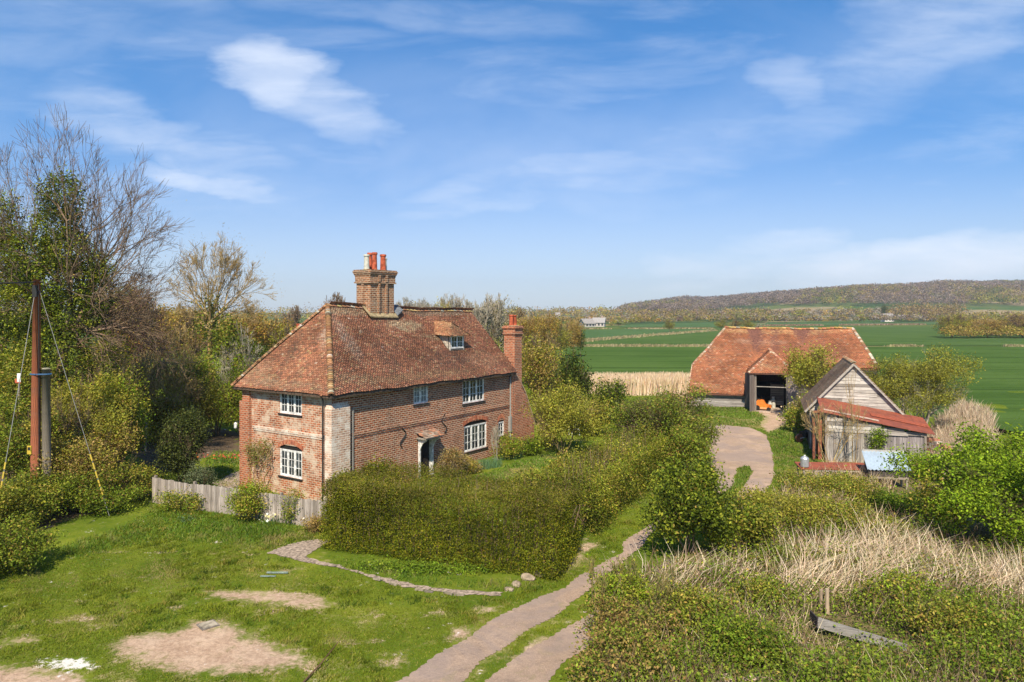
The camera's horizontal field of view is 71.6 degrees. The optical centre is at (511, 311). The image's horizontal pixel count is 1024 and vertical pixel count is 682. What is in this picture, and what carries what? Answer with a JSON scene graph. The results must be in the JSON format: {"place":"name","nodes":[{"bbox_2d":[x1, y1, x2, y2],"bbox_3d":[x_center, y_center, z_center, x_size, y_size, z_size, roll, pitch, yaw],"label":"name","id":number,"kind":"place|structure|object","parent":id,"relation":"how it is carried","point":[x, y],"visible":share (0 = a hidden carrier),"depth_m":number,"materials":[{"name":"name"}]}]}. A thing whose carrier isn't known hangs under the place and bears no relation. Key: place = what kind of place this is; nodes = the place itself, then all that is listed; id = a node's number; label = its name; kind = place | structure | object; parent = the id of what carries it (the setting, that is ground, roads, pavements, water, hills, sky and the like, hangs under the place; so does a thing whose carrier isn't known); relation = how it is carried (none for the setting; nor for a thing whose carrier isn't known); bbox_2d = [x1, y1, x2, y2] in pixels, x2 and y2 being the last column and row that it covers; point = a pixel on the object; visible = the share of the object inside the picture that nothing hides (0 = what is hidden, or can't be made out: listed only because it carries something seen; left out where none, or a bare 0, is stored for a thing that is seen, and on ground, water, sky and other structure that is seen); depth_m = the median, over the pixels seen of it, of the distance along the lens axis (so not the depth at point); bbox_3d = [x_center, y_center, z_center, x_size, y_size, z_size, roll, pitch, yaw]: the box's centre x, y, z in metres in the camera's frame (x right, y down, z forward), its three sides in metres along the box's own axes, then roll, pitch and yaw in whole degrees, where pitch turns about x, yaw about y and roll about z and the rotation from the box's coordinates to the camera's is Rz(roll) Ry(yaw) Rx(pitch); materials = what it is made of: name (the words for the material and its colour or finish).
{"place":"outdoors","nodes":[
{"label":"outdoors","id":0,"kind":"place"},
{"bbox_2d":[0,486,665,681],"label":"lawn grass","id":1,"kind":"structure","parent":0,"point":[85,639],"depth_m":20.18,"materials":[{"name":"green plant"}]},
{"bbox_2d":[267,539,502,595],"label":"garden path","id":2,"kind":"structure","parent":0,"point":[299,551],"depth_m":24.48,"materials":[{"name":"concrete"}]},
{"bbox_2d":[0,292,1023,681],"bbox_3d":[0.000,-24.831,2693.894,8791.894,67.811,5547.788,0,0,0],"label":"ground","id":3,"kind":"structure","parent":0,"point":[224,648],"depth_m":21.47,"materials":[{"name":"plant"}]},
{"bbox_2d":[0,468,64,531],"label":"bush","id":4,"kind":"object","parent":3,"relation":"on","point":[11,497],"visible":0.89,"depth_m":27.75,"materials":[{"name":"green plant"}]},
{"bbox_2d":[0,504,69,575],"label":"bush","id":5,"kind":"object","parent":3,"relation":"on","point":[13,547],"visible":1,"depth_m":23.41,"materials":[{"name":"green plant"}]},
{"bbox_2d":[0,385,77,483],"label":"bush","id":6,"kind":"object","parent":3,"relation":"on","point":[14,462],"visible":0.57,"depth_m":31.19,"materials":[{"name":"green plant"}]},
{"bbox_2d":[27,279,51,514],"bbox_3d":[-20.060,3.761,30.198,0.905,10.294,0.453,0,0,0],"label":"utility pole","id":7,"kind":"object","parent":3,"relation":"on","point":[34,447],"visible":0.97,"depth_m":30.07,"materials":[{"name":"brown wood"}]},
{"bbox_2d":[41,368,51,514],"bbox_3d":[-19.869,5.649,30.300,0.420,6.523,0.360,0,0,0],"label":"pole stub","id":8,"kind":"object","parent":3,"relation":"on","point":[46,409],"visible":0.75,"depth_m":30.17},
{"bbox_2d":[0,334,95,445],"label":"bush","id":9,"kind":"object","parent":3,"relation":"on","point":[8,384],"visible":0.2,"depth_m":34.91,"materials":[{"name":"green plant"}]},
{"bbox_2d":[1,463,128,524],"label":"bush","id":10,"kind":"object","parent":3,"relation":"on","point":[67,487],"visible":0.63,"depth_m":29.65,"materials":[{"name":"green plant"}]},
{"bbox_2d":[6,368,138,468],"bbox_3d":[-20.396,5.716,33.509,5.338,5.930,5.200,0,0,0],"label":"bush","id":11,"kind":"object","parent":3,"relation":"on","point":[94,418],"visible":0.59,"depth_m":33.50,"materials":[{"name":"green plant"}]},
{"bbox_2d":[25,421,144,508],"bbox_3d":[-19.052,6.836,31.786,4.665,3.680,3.861,0,0,-25],"label":"bush","id":12,"kind":"object","parent":3,"relation":"on","point":[78,462],"visible":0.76,"depth_m":31.26,"materials":[{"name":"green plant"}]},
{"bbox_2d":[0,103,199,397],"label":"ivy tree","id":13,"kind":"object","parent":3,"relation":"on","point":[68,330],"visible":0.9,"depth_m":37.66,"materials":[{"name":"green plant"}]},
{"bbox_2d":[69,480,148,516],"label":"bush","id":14,"kind":"object","parent":3,"relation":"on","point":[111,503],"visible":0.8,"depth_m":30.29,"materials":[{"name":"green plant"}]},
{"bbox_2d":[63,332,157,455],"bbox_3d":[-21.538,4.793,37.831,4.174,7.686,4.382,0,0,30],"label":"bush","id":15,"kind":"object","parent":3,"relation":"on","point":[108,363],"visible":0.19,"depth_m":38.00,"materials":[{"name":"green plant"}]},
{"bbox_2d":[87,369,155,472],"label":"bush","id":16,"kind":"object","parent":3,"relation":"on","point":[139,417],"visible":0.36,"depth_m":36.13,"materials":[{"name":"green plant"}]},
{"bbox_2d":[90,265,176,376],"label":"bare tree","id":17,"kind":"object","parent":3,"relation":"on","point":[138,344],"visible":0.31,"depth_m":50.59,"materials":[{"name":"brown plant"}]},
{"bbox_2d":[104,455,165,501],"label":"bush","id":18,"kind":"object","parent":3,"relation":"on","point":[146,474],"visible":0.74,"depth_m":32.26,"materials":[{"name":"green plant"}]},
{"bbox_2d":[111,320,204,442],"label":"thorn tree","id":19,"kind":"object","parent":3,"relation":"on","point":[155,383],"visible":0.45,"depth_m":46.27,"materials":[{"name":"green plant"}]},
{"bbox_2d":[141,379,200,445],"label":"bush","id":20,"kind":"object","parent":3,"relation":"on","point":[157,417],"visible":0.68,"depth_m":45.20,"materials":[{"name":"green plant"}]},
{"bbox_2d":[143,483,206,513],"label":"bush","id":21,"kind":"object","parent":3,"relation":"on","point":[178,501],"visible":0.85,"depth_m":30.66,"materials":[{"name":"green plant"}]},
{"bbox_2d":[149,404,214,482],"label":"conical shrub","id":22,"kind":"object","parent":3,"relation":"on","point":[189,429],"visible":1,"depth_m":35.68,"materials":[{"name":"green plant"}]},
{"bbox_2d":[154,304,212,367],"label":"tree","id":23,"kind":"object","parent":3,"relation":"on","point":[191,342],"visible":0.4,"depth_m":82.43,"materials":[{"name":"green plant"}]},
{"bbox_2d":[161,343,224,417],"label":"bush","id":24,"kind":"object","parent":3,"relation":"on","point":[202,368],"visible":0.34,"depth_m":49.90,"materials":[{"name":"green plant"}]},
{"bbox_2d":[178,368,235,436],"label":"bush","id":25,"kind":"object","parent":3,"relation":"on","point":[211,409],"visible":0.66,"depth_m":48.10,"materials":[{"name":"green plant"}]},
{"bbox_2d":[160,223,281,380],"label":"ash tree","id":26,"kind":"object","parent":3,"relation":"on","point":[209,320],"visible":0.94,"depth_m":62.06,"materials":[{"name":"brown plant"}]},
{"bbox_2d":[212,353,256,433],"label":"bush","id":27,"kind":"object","parent":3,"relation":"on","point":[233,398],"visible":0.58,"depth_m":46.43,"materials":[{"name":"green plant"}]},
{"bbox_2d":[213,309,262,419],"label":"thorn tree","id":28,"kind":"object","parent":3,"relation":"on","point":[227,347],"visible":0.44,"depth_m":55.82,"materials":[{"name":"green plant"}]},
{"bbox_2d":[152,475,327,529],"bbox_3d":[-11.798,8.144,30.207,9.913,1.443,0.182,0,0,25],"label":"board fence","id":29,"kind":"object","parent":3,"relation":"on","point":[212,494],"visible":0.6,"depth_m":30.27,"materials":[{"name":"wood"}]},
{"bbox_2d":[214,477,277,522],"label":"bush","id":30,"kind":"object","parent":3,"relation":"on","point":[241,502],"visible":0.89,"depth_m":29.24,"materials":[{"name":"green plant"}]},
{"bbox_2d":[217,310,277,355],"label":"tree","id":31,"kind":"object","parent":3,"relation":"on","point":[251,324],"visible":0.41,"depth_m":89.62,"materials":[{"name":"green plant"}]},
{"bbox_2d":[41,502,541,592],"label":"long grass","id":32,"kind":"structure","parent":3,"relation":"on","point":[274,528],"depth_m":27.24,"materials":[{"name":"green plant"}]},
{"bbox_2d":[320,452,416,531],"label":"yew bush","id":33,"kind":"object","parent":3,"relation":"on","point":[374,463],"visible":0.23,"depth_m":27.76,"materials":[{"name":"green plant"}]},
{"bbox_2d":[230,252,535,503],"bbox_3d":[-6.582,3.070,42.371,8.480,12.860,18.321,0,0,34],"label":"farmhouse","id":34,"kind":"object","parent":3,"relation":"on","point":[327,389],"visible":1,"depth_m":37.09,"materials":[{"name":"red brick"}]},
{"bbox_2d":[239,435,273,483],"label":"climbing rose","id":35,"kind":"object","parent":34,"relation":"attached to","point":[255,453],"visible":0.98,"depth_m":35.66,"materials":[{"name":"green plant"}]},
{"bbox_2d":[278,445,302,480],"bbox_3d":[-10.866,7.380,34.909,1.800,1.640,0.190,0,0,34],"label":"window","id":36,"kind":"structure","parent":34,"relation":"in","point":[290,456],"depth_m":34.92,"materials":[{"name":"white paint"}]},
{"bbox_2d":[462,379,485,404],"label":"window","id":37,"kind":"structure","parent":34,"relation":"in","point":[473,391],"depth_m":42.57,"materials":[{"name":"white paint"}]},
{"bbox_2d":[464,420,487,453],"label":"window","id":38,"kind":"structure","parent":34,"relation":"in","point":[474,431],"depth_m":42.65,"materials":[{"name":"white paint"}]},
{"bbox_2d":[200,443,575,504],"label":"garden grass","id":39,"kind":"structure","parent":3,"relation":"on","point":[508,468],"depth_m":39.61,"materials":[{"name":"green plant"}]},
{"bbox_2d":[333,554,508,577],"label":"nettle clump","id":40,"kind":"object","parent":3,"relation":"on","point":[394,564],"visible":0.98,"depth_m":23.53,"materials":[{"name":"green plant"}]},
{"bbox_2d":[314,460,584,581],"bbox_3d":[-2.205,7.202,25.562,9.437,2.912,3.739,0,0,20],"label":"clipped hedge","id":41,"kind":"object","parent":3,"relation":"on","point":[562,507],"visible":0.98,"depth_m":24.64,"materials":[{"name":"green plant"}]},
{"bbox_2d":[433,445,471,477],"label":"lavender shrub","id":42,"kind":"object","parent":3,"relation":"on","point":[455,458],"visible":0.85,"depth_m":37.84,"materials":[{"name":"beige plant"}]},
{"bbox_2d":[473,292,518,350],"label":"tree","id":43,"kind":"object","parent":3,"relation":"on","point":[488,309],"visible":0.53,"depth_m":77.42,"materials":[{"name":"grey plant"}]},
{"bbox_2d":[501,462,581,512],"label":"bush","id":44,"kind":"object","parent":3,"relation":"on","point":[531,474],"visible":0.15,"depth_m":29.15,"materials":[{"name":"green plant"}]},
{"bbox_2d":[522,334,568,424],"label":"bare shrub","id":45,"kind":"object","parent":3,"relation":"on","point":[537,365],"visible":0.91,"depth_m":53.45,"materials":[{"name":"green plant"}]},
{"bbox_2d":[473,304,638,315],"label":"wood","id":46,"kind":"object","parent":3,"relation":"on","point":[576,311],"visible":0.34,"depth_m":949.19,"materials":[{"name":"green plant"}]},
{"bbox_2d":[518,373,608,454],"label":"bush","id":47,"kind":"object","parent":3,"relation":"on","point":[570,414],"visible":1,"depth_m":42.83,"materials":[{"name":"green plant"}]},
{"bbox_2d":[551,342,600,404],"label":"evergreen tree","id":48,"kind":"object","parent":3,"relation":"on","point":[575,371],"visible":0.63,"depth_m":55.61,"materials":[{"name":"green plant"}]},
{"bbox_2d":[575,391,618,435],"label":"bush","id":49,"kind":"object","parent":3,"relation":"on","point":[601,412],"visible":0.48,"depth_m":49.17,"materials":[{"name":"green plant"}]},
{"bbox_2d":[532,420,669,536],"bbox_3d":[4.465,7.117,32.448,3.968,2.997,12.507,0,0,23],"label":"mixed hedge","id":50,"kind":"object","parent":3,"relation":"on","point":[621,475],"visible":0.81,"depth_m":30.91,"materials":[{"name":"green plant"}]},
{"bbox_2d":[587,374,632,418],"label":"evergreen bush","id":51,"kind":"object","parent":3,"relation":"on","point":[608,393],"visible":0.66,"depth_m":55.29,"materials":[{"name":"green plant"}]},
{"bbox_2d":[559,611,682,681],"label":"bramble bush","id":52,"kind":"object","parent":3,"relation":"on","point":[585,667],"visible":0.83,"depth_m":16.46,"materials":[{"name":"green plant"}]},
{"bbox_2d":[583,566,665,611],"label":"bramble bush","id":53,"kind":"object","parent":3,"relation":"on","point":[639,593],"visible":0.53,"depth_m":20.19,"materials":[{"name":"green plant"}]},
{"bbox_2d":[572,313,676,322],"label":"hedgerow","id":54,"kind":"object","parent":3,"relation":"on","point":[625,319],"visible":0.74,"depth_m":487.58,"materials":[{"name":"green plant"}]},
{"bbox_2d":[574,585,686,653],"bbox_3d":[2.988,7.916,18.173,3.031,1.658,2.377,0,0,16],"label":"bramble bush","id":55,"kind":"object","parent":3,"relation":"on","point":[620,611],"visible":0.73,"depth_m":18.41,"materials":[{"name":"green plant"}]},
{"bbox_2d":[588,370,690,395],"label":"reed bed","id":56,"kind":"object","parent":3,"relation":"on","point":[643,383],"visible":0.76,"depth_m":72.31,"materials":[{"name":"plant"}]},
{"bbox_2d":[518,313,768,321],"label":"hedgerow","id":57,"kind":"object","parent":3,"relation":"on","point":[692,318],"visible":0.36,"depth_m":563.47,"materials":[{"name":"green plant"}]},
{"bbox_2d":[596,379,730,453],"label":"bush","id":58,"kind":"object","parent":3,"relation":"on","point":[665,409],"visible":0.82,"depth_m":40.01,"materials":[{"name":"green plant"}]},
{"bbox_2d":[645,562,685,617],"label":"bramble shoot","id":59,"kind":"object","parent":3,"relation":"on","point":[659,583],"visible":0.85,"depth_m":19.50,"materials":[{"name":"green plant"}]},
{"bbox_2d":[656,423,718,472],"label":"bush","id":60,"kind":"object","parent":3,"relation":"on","point":[693,445],"visible":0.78,"depth_m":36.50,"materials":[{"name":"green plant"}]},
{"bbox_2d":[628,447,748,561],"bbox_3d":[6.479,6.708,25.148,3.965,3.947,4.600,0,0,30],"label":"laurel bush","id":61,"kind":"object","parent":3,"relation":"on","point":[690,500],"visible":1,"depth_m":24.45,"materials":[{"name":"green plant"}]},
{"bbox_2d":[623,306,773,318],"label":"wood","id":62,"kind":"object","parent":3,"relation":"on","point":[725,311],"visible":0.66,"depth_m":616.86,"materials":[{"name":"green plant"}]},
{"bbox_2d":[654,575,748,641],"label":"bramble bush","id":63,"kind":"object","parent":3,"relation":"on","point":[692,595],"visible":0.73,"depth_m":19.39,"materials":[{"name":"green plant"}]},
{"bbox_2d":[694,487,788,549],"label":"laurel bush","id":64,"kind":"object","parent":3,"relation":"on","point":[758,524],"visible":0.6,"depth_m":25.12,"materials":[{"name":"green plant"}]},
{"bbox_2d":[691,604,826,676],"bbox_3d":[5.855,8.032,17.601,2.996,1.353,2.461,0,0,0],"label":"bramble bush","id":65,"kind":"object","parent":3,"relation":"on","point":[768,637],"visible":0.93,"depth_m":17.28,"materials":[{"name":"green plant"}]},
{"bbox_2d":[722,567,797,614],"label":"bramble bush","id":66,"kind":"object","parent":3,"relation":"on","point":[756,583],"visible":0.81,"depth_m":20.62,"materials":[{"name":"green plant"}]},
{"bbox_2d":[741,532,814,573],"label":"bramble bush","id":67,"kind":"object","parent":3,"relation":"on","point":[771,550],"visible":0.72,"depth_m":23.56,"materials":[{"name":"green plant"}]},
{"bbox_2d":[687,326,880,413],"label":"barn","id":68,"kind":"structure","parent":3,"relation":"on","point":[734,366],"depth_m":63.96,"materials":[{"name":"tile"}]},
{"bbox_2d":[730,482,846,530],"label":"scrub bush","id":69,"kind":"object","parent":3,"relation":"on","point":[800,504],"visible":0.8,"depth_m":27.83,"materials":[{"name":"green plant"}]},
{"bbox_2d":[578,490,1023,681],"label":"brambles","id":70,"kind":"object","parent":3,"relation":"on","point":[991,655],"visible":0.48,"depth_m":18.13,"materials":[{"name":"green plant"}]},
{"bbox_2d":[581,483,1023,681],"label":"dead stems","id":71,"kind":"object","parent":3,"relation":"on","point":[883,602],"visible":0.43,"depth_m":19.46,"materials":[{"name":"plant"}]},
{"bbox_2d":[589,495,1023,681],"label":"ground cover","id":72,"kind":"object","parent":3,"relation":"on","point":[871,632],"visible":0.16,"depth_m":18.94,"materials":[{"name":"green plant"}]},
{"bbox_2d":[589,517,1023,681],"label":"dead grass","id":73,"kind":"structure","parent":3,"relation":"on","point":[795,617],"depth_m":20.52,"materials":[{"name":"plant"}]},
{"bbox_2d":[778,340,839,391],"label":"willow tree","id":74,"kind":"object","parent":3,"relation":"on","point":[812,373],"visible":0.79,"depth_m":54.70,"materials":[{"name":"green plant"}]},
{"bbox_2d":[617,279,1023,310],"bbox_3d":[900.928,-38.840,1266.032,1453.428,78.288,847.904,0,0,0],"label":"hill wood","id":75,"kind":"object","parent":3,"relation":"on","point":[996,290],"visible":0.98,"depth_m":1025.12,"materials":[{"name":"brown plant"}]},
{"bbox_2d":[625,501,1023,603],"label":"dead reeds","id":76,"kind":"object","parent":3,"relation":"on","point":[996,565],"visible":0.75,"depth_m":22.48,"materials":[{"name":"plant"}]},
{"bbox_2d":[769,464,885,503],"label":"scrub bush","id":77,"kind":"object","parent":3,"relation":"on","point":[835,482],"visible":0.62,"depth_m":31.57,"materials":[{"name":"green plant"}]},
{"bbox_2d":[762,455,897,535],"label":"dead grass","id":78,"kind":"structure","parent":3,"relation":"on","point":[862,474],"depth_m":33.27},
{"bbox_2d":[764,305,898,316],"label":"hedgerow","id":79,"kind":"object","parent":3,"relation":"on","point":[843,311],"visible":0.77,"depth_m":718.30,"materials":[{"name":"green plant"}]},
{"bbox_2d":[795,462,868,479],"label":"brick wall","id":80,"kind":"structure","parent":3,"relation":"on","point":[820,465],"depth_m":36.17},
{"bbox_2d":[800,397,867,461],"bbox_3d":[18.090,6.783,39.776,3.910,3.960,3.160,0,0,0],"label":"sapling","id":81,"kind":"object","parent":3,"relation":"on","point":[817,427],"visible":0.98,"depth_m":39.73,"materials":[{"name":"brown plant"}]},
{"bbox_2d":[741,312,952,320],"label":"hedgerow","id":82,"kind":"object","parent":3,"relation":"on","point":[877,316],"visible":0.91,"depth_m":572.60,"materials":[{"name":"green plant"}]},
{"bbox_2d":[800,356,904,449],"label":"shed","id":83,"kind":"structure","parent":3,"relation":"on","point":[866,390],"depth_m":43.80,"materials":[{"name":"wood"}]},
{"bbox_2d":[793,491,918,539],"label":"scrub bush","id":84,"kind":"object","parent":3,"relation":"on","point":[855,507],"visible":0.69,"depth_m":27.44,"materials":[{"name":"green plant"}]},
{"bbox_2d":[810,610,907,650],"bbox_3d":[8.994,8.396,18.509,2.325,0.606,0.445,0,0,30],"label":"trough","id":85,"kind":"object","parent":3,"relation":"on","point":[831,627],"visible":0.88,"depth_m":18.51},
{"bbox_2d":[798,636,925,681],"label":"bramble bush","id":86,"kind":"object","parent":3,"relation":"on","point":[857,656],"visible":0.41,"depth_m":16.80,"materials":[{"name":"green plant"}]},
{"bbox_2d":[811,397,934,465],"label":"lean to","id":87,"kind":"object","parent":3,"relation":"on","point":[919,428],"visible":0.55,"depth_m":40.78,"materials":[{"name":"metal"}]},
{"bbox_2d":[827,424,923,465],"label":"plank wall","id":88,"kind":"structure","parent":87,"relation":"in","point":[832,448],"depth_m":40.53,"materials":[{"name":"wood"}]},
{"bbox_2d":[862,449,910,488],"bbox_3d":[18.423,7.817,34.956,1.980,1.860,0.920,0,0,9],"label":"hutch","id":89,"kind":"object","parent":3,"relation":"on","point":[873,459],"visible":0.66,"depth_m":34.87,"materials":[{"name":"metal"}]},
{"bbox_2d":[849,560,946,621],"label":"bramble bush","id":90,"kind":"object","parent":3,"relation":"on","point":[890,584],"visible":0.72,"depth_m":20.61,"materials":[{"name":"green plant"}]},
{"bbox_2d":[863,484,937,514],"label":"nettle clump","id":91,"kind":"object","parent":3,"relation":"on","point":[891,499],"visible":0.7,"depth_m":30.90,"materials":[{"name":"green plant"}]},
{"bbox_2d":[861,341,990,430],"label":"willow tree","id":92,"kind":"object","parent":3,"relation":"on","point":[893,381],"visible":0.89,"depth_m":46.60,"materials":[{"name":"green plant"}]},
{"bbox_2d":[885,302,972,317],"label":"copse","id":93,"kind":"object","parent":3,"relation":"on","point":[932,310],"visible":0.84,"depth_m":631.42,"materials":[{"name":"green plant"}]},
{"bbox_2d":[898,454,981,538],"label":"bush","id":94,"kind":"object","parent":3,"relation":"on","point":[926,502],"visible":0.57,"depth_m":27.03,"materials":[{"name":"green plant"}]},
{"bbox_2d":[886,590,1003,649],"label":"bramble bush","id":95,"kind":"object","parent":3,"relation":"on","point":[937,610],"visible":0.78,"depth_m":18.30,"materials":[{"name":"green plant"}]},
{"bbox_2d":[878,417,1023,549],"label":"bright tree","id":96,"kind":"object","parent":3,"relation":"on","point":[980,469],"visible":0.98,"depth_m":25.83,"materials":[{"name":"green plant"}]},
{"bbox_2d":[927,393,1004,482],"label":"reed bed","id":97,"kind":"object","parent":3,"relation":"on","point":[945,427],"visible":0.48,"depth_m":49.44,"materials":[{"name":"plant"}]},
{"bbox_2d":[938,324,1023,336],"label":"hedgerow","id":98,"kind":"object","parent":3,"relation":"on","point":[1011,330],"visible":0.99,"depth_m":228.94,"materials":[{"name":"green plant"}]},
{"bbox_2d":[942,600,1023,662],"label":"bramble bush","id":99,"kind":"object","parent":3,"relation":"on","point":[1001,624],"visible":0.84,"depth_m":17.56,"materials":[{"name":"green plant"}]},
{"bbox_2d":[0,0,1023,312],"label":"sky","id":100,"kind":"structure","parent":0,"point":[542,154],"materials":[{"name":"blue"}]},
{"bbox_2d":[395,425,774,681],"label":"driveway","id":101,"kind":"structure","parent":0,"point":[738,446],"depth_m":19.42,"materials":[{"name":"gravel"}]},
{"bbox_2d":[582,329,709,337],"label":"crop field","id":102,"kind":"structure","parent":0,"point":[603,333],"depth_m":307.43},
{"bbox_2d":[690,405,815,526],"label":"verge grass","id":103,"kind":"structure","parent":0,"point":[780,458],"depth_m":46.58,"materials":[{"name":"green plant"}]},
{"bbox_2d":[501,347,1023,431],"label":"crop field","id":104,"kind":"structure","parent":0,"point":[1000,379],"depth_m":115.27,"materials":[{"name":"plant"}]},
{"bbox_2d":[584,327,1023,345],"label":"crop field","id":105,"kind":"structure","parent":0,"point":[888,336],"depth_m":226.42,"materials":[{"name":"plant"}]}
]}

